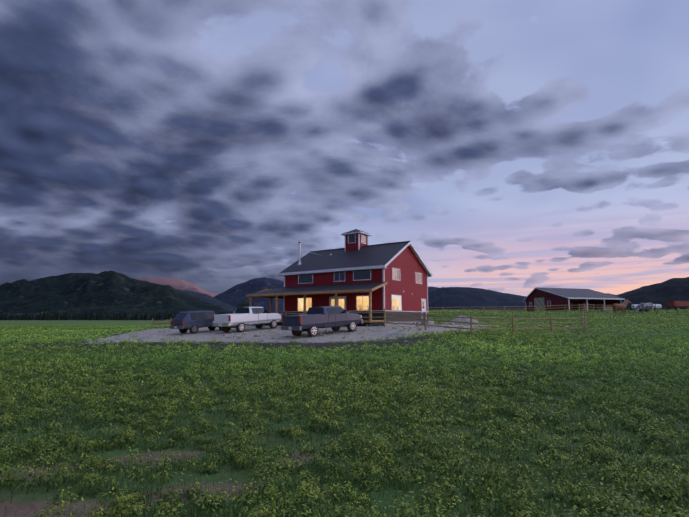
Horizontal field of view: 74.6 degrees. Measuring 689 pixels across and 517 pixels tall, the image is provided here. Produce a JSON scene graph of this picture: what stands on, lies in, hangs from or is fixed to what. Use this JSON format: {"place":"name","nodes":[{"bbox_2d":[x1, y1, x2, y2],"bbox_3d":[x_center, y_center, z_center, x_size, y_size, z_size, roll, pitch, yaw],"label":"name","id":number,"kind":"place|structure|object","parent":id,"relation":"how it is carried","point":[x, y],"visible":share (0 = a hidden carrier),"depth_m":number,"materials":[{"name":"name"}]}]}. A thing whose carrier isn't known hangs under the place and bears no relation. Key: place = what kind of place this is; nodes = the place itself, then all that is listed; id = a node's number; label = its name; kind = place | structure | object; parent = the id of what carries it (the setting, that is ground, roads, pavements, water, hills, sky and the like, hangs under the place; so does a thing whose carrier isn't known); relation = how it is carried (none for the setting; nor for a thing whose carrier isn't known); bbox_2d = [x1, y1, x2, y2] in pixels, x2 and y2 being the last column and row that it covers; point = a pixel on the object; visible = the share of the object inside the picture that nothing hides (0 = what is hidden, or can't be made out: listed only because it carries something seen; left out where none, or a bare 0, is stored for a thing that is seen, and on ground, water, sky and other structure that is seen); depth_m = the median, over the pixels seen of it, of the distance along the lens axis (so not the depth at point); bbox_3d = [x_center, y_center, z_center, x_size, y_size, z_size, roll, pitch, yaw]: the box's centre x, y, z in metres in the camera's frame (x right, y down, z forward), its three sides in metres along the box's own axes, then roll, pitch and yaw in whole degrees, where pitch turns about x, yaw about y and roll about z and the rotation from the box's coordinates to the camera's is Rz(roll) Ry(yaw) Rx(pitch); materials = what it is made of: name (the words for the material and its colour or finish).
{"place":"outdoors","nodes":[
{"label":"outdoors","id":0,"kind":"place"},
{"bbox_2d":[0,270,229,319],"bbox_3d":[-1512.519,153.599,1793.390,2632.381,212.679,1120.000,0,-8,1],"label":"mountain","id":1,"kind":"structure","parent":0,"point":[111,292],"depth_m":1481.09,"materials":[{"name":"green plant"}]},
{"bbox_2d":[137,277,217,296],"bbox_3d":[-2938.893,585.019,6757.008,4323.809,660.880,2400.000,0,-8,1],"label":"mountain","id":2,"kind":"structure","parent":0,"point":[179,284],"depth_m":6605.46,"materials":[{"name":"stone"}]},
{"bbox_2d":[178,290,234,312],"bbox_3d":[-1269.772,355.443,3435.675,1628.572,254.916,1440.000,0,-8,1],"label":"mountain ridge","id":3,"kind":"structure","parent":0,"point":[213,300],"depth_m":3283.23,"materials":[{"name":"grey stone"}]},
{"bbox_2d":[214,277,438,316],"bbox_3d":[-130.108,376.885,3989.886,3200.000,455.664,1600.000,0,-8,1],"label":"mountain peak","id":4,"kind":"structure","parent":0,"point":[234,296],"depth_m":3736.84,"materials":[{"name":"stone"}]},
{"bbox_2d":[0,308,688,516],"bbox_3d":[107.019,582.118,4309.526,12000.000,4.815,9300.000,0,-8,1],"label":"ground","id":5,"kind":"structure","parent":0,"point":[21,503],"depth_m":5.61,"materials":[{"name":"green plant"}]},
{"bbox_2d":[0,311,232,320],"bbox_3d":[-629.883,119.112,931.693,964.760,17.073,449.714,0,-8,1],"label":"conifers","id":6,"kind":"object","parent":5,"relation":"on","point":[55,316],"visible":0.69,"depth_m":789.03,"materials":[{"name":"green plant"}]},
{"bbox_2d":[110,337,134,340],"bbox_3d":[-15.875,5.736,32.125,2.557,0.250,1.633,0,-8,1],"label":"gravel mound","id":7,"kind":"object","parent":5,"relation":"on","point":[123,338],"visible":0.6,"depth_m":31.89,"materials":[{"name":"grey gravel"}]},
{"bbox_2d":[135,335,170,339],"bbox_3d":[-13.752,5.705,32.514,3.373,0.359,2.150,0,-8,1],"label":"gravel mound","id":8,"kind":"object","parent":5,"relation":"on","point":[152,337],"visible":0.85,"depth_m":32.16,"materials":[{"name":"grey gravel"}]},
{"bbox_2d":[1,337,439,347],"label":"dirt track","id":9,"kind":"structure","parent":5,"relation":"on","point":[403,342],"depth_m":26.14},
{"bbox_2d":[230,337,269,341],"bbox_3d":[-6.126,5.262,29.265,3.611,0.317,1.938,0,-8,1],"label":"gravel mound","id":10,"kind":"object","parent":9,"relation":"on","point":[247,338],"visible":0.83,"depth_m":28.89,"materials":[{"name":"grey gravel"}]},
{"bbox_2d":[379,332,416,337],"bbox_3d":[3.339,4.852,28.538,3.113,0.413,1.781,0,-8,1],"label":"gravel mound","id":11,"kind":"object","parent":9,"relation":"on","point":[396,335],"visible":0.65,"depth_m":28.20,"materials":[{"name":"grey gravel"}]},
{"bbox_2d":[72,324,489,344],"bbox_3d":[-1.067,6.889,44.246,39.000,1.238,38.500,0,-8,1],"label":"gravel pad","id":12,"kind":"object","parent":5,"relation":"on","point":[282,337],"visible":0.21,"depth_m":32.95,"materials":[{"name":"grey gravel"}]},
{"bbox_2d":[170,310,221,333],"bbox_3d":[-11.698,5.161,37.248,2.280,1.783,4.812,-6,-6,39],"label":"suv","id":13,"kind":"object","parent":12,"relation":"on","point":[192,322],"visible":0.79,"depth_m":35.88,"materials":[{"name":"blue paint"}]},
{"bbox_2d":[235,299,252,309],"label":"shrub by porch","id":14,"kind":"object","parent":12,"relation":"on","point":[240,304],"visible":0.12,"depth_m":54.81,"materials":[{"name":"green plant"}]},
{"bbox_2d":[212,307,281,331],"bbox_3d":[-7.848,4.942,37.162,2.430,1.930,6.032,-5,-6,34],"label":"pickup truck","id":15,"kind":"object","parent":12,"relation":"on","point":[240,318],"visible":1,"depth_m":36.16,"materials":[{"name":"white paint"}]},
{"bbox_2d":[281,306,362,336],"bbox_3d":[-1.474,4.356,31.956,6.022,1.930,2.470,2,-7,-45],"label":"pickup truck","id":16,"kind":"object","parent":12,"relation":"on","point":[312,320],"visible":0.98,"depth_m":30.97,"materials":[{"name":"blue paint"}]},
{"bbox_2d":[85,322,498,344],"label":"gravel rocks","id":17,"kind":"object","parent":5,"relation":"on","point":[254,335],"visible":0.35,"depth_m":31.27,"materials":[{"name":"grey gravel"}]},
{"bbox_2d":[246,229,433,326],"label":"house","id":18,"kind":"structure","parent":5,"relation":"on","point":[357,273],"depth_m":44.37,"materials":[{"name":"red wood"}]},
{"bbox_2d":[151,303,586,333],"bbox_3d":[9.947,7.948,62.504,44.974,4.269,51.526,-5,-9,34],"label":"fence","id":19,"kind":"object","parent":5,"relation":"on","point":[471,318],"visible":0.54,"depth_m":35.23,"materials":[{"name":"brown wood"}]},
{"bbox_2d":[446,315,478,323],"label":"dirt pile","id":20,"kind":"object","parent":5,"relation":"on","point":[464,320],"visible":0.58,"depth_m":52.51,"materials":[{"name":"grey gravel"}]},
{"bbox_2d":[428,305,620,314],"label":"fence","id":21,"kind":"object","parent":5,"relation":"on","point":[463,312],"visible":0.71,"depth_m":72.68,"materials":[{"name":"brown wood"}]},
{"bbox_2d":[523,287,624,311],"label":"barn","id":22,"kind":"structure","parent":5,"relation":"on","point":[566,297],"depth_m":89.53,"materials":[{"name":"metal"}]},
{"bbox_2d":[611,299,630,316],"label":"horse chestnut","id":23,"kind":"object","parent":5,"relation":"on","point":[622,306],"visible":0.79,"depth_m":60.56,"materials":[{"name":"beige"}]},
{"bbox_2d":[600,304,688,314],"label":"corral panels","id":24,"kind":"object","parent":5,"relation":"on","point":[647,308],"visible":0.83,"depth_m":65.49,"materials":[{"name":"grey metal"}]},
{"bbox_2d":[635,303,654,312],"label":"grey horse","id":25,"kind":"object","parent":5,"relation":"on","point":[646,305],"visible":0.71,"depth_m":70.31},
{"bbox_2d":[630,304,668,311],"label":"hay bales","id":26,"kind":"object","parent":5,"relation":"on","point":[657,306],"visible":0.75,"depth_m":77.97,"materials":[{"name":"white plastic"}]},
{"bbox_2d":[667,301,688,309],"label":"shipping container","id":27,"kind":"object","parent":5,"relation":"on","point":[679,305],"visible":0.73,"depth_m":106.80,"materials":[{"name":"metal"}]},
{"bbox_2d":[0,0,688,295],"label":"sky","id":28,"kind":"structure","parent":0,"point":[518,147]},
{"bbox_2d":[428,287,614,310],"bbox_3d":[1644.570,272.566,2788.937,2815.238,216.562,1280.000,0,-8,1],"label":"mountain range","id":29,"kind":"structure","parent":0,"point":[468,298],"depth_m":2535.60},
{"bbox_2d":[615,277,688,309],"bbox_3d":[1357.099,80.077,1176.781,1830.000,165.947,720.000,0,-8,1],"label":"mountain","id":30,"kind":"structure","parent":0,"point":[671,289],"depth_m":1053.13,"materials":[{"name":"green plant"}]}
]}

